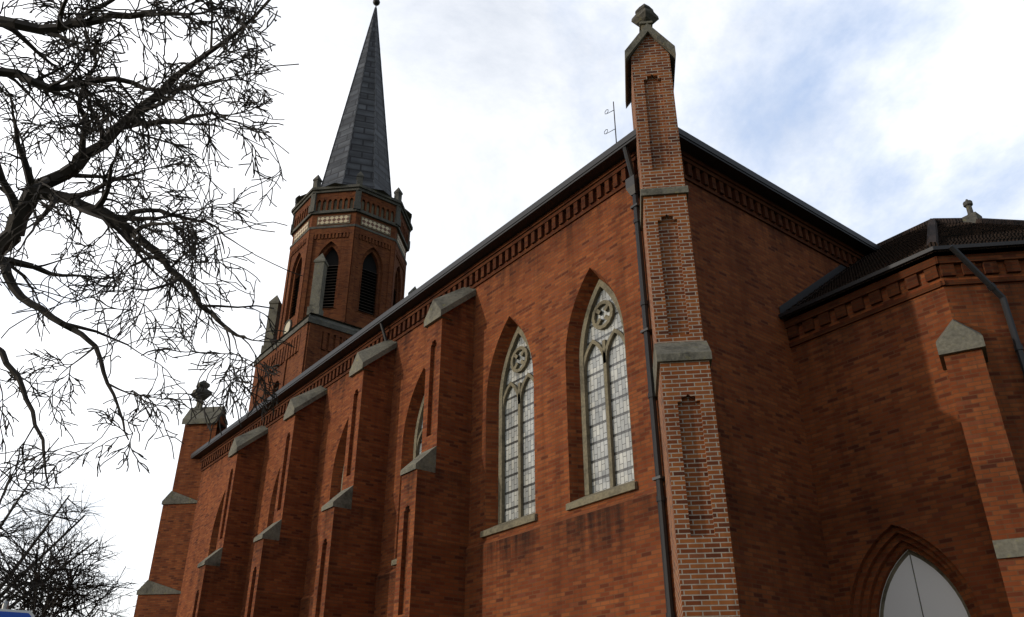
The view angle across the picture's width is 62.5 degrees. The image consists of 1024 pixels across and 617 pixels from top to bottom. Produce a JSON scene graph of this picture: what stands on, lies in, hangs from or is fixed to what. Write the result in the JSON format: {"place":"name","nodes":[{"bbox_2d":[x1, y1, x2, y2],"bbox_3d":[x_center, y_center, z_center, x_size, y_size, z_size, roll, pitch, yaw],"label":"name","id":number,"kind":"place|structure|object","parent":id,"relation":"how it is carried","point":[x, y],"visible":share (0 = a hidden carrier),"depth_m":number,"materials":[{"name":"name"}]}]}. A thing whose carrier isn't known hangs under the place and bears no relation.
{"place":"outdoors","nodes":[
{"label":"outdoors","id":0,"kind":"place"},
{"bbox_2d":[0,0,1023,616],"label":"sky","id":1,"kind":"structure","parent":0,"point":[883,117],"materials":[{"name":"white"}]},
{"label":"ground","id":2,"kind":"structure","parent":0,"visible":0},
{"bbox_2d":[0,601,34,616],"bbox_3d":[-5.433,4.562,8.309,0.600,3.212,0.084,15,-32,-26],"label":"street sign","id":3,"kind":"object","parent":2,"relation":"on","point":[5,611],"visible":1,"depth_m":9.03,"materials":[{"name":"blue metal"}]},
{"bbox_2d":[0,425,118,615],"bbox_3d":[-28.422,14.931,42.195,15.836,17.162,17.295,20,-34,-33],"label":"tree","id":4,"kind":"object","parent":2,"relation":"on","point":[48,525],"visible":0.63,"depth_m":43.41,"materials":[{"name":"brown plant"}]},
{"bbox_2d":[0,541,141,616],"bbox_3d":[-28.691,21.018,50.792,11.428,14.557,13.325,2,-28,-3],"label":"tree","id":5,"kind":"object","parent":2,"relation":"on","point":[91,612],"visible":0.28,"depth_m":53.60,"materials":[{"name":"brown plant"}]},
{"bbox_2d":[0,503,144,616],"bbox_3d":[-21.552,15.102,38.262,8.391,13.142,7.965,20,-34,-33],"label":"tree","id":6,"kind":"object","parent":2,"relation":"on","point":[54,592],"visible":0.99,"depth_m":39.09,"materials":[{"name":"grey plant"}]},
{"bbox_2d":[0,0,301,495],"bbox_3d":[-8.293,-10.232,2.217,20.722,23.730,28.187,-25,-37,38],"label":"tree","id":7,"kind":"object","parent":2,"relation":"on","point":[35,191],"visible":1,"depth_m":11.74,"materials":[{"name":"brown plant"}]},
{"bbox_2d":[248,0,416,411],"bbox_3d":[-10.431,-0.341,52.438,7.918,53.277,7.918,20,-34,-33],"label":"tower","id":8,"kind":"structure","parent":2,"relation":"on","point":[351,228],"depth_m":51.45,"materials":[{"name":"brick"}]},
{"bbox_2d":[134,4,739,616],"bbox_3d":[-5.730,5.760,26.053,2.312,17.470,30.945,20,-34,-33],"label":"corner buttresses","id":9,"kind":"structure","parent":2,"relation":"on","point":[702,562],"depth_m":15.97,"materials":[{"name":"brick"}]},
{"bbox_2d":[176,127,892,616],"bbox_3d":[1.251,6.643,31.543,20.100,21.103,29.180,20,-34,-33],"label":"nave","id":10,"kind":"structure","parent":2,"relation":"on","point":[470,435],"depth_m":19.59,"materials":[{"name":"brick"}]},
{"bbox_2d":[380,101,1023,616],"bbox_3d":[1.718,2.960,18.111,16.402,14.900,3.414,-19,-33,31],"label":"downpipes","id":11,"kind":"object","parent":10,"relation":"attached to","point":[632,185],"visible":0.91,"depth_m":15.98,"materials":[{"name":"grey metal"}]},
{"bbox_2d":[778,199,1023,616],"bbox_3d":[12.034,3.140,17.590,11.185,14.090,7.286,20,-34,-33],"label":"church apse","id":12,"kind":"structure","parent":2,"relation":"on","point":[909,377],"depth_m":16.06,"materials":[{"name":"brick"}]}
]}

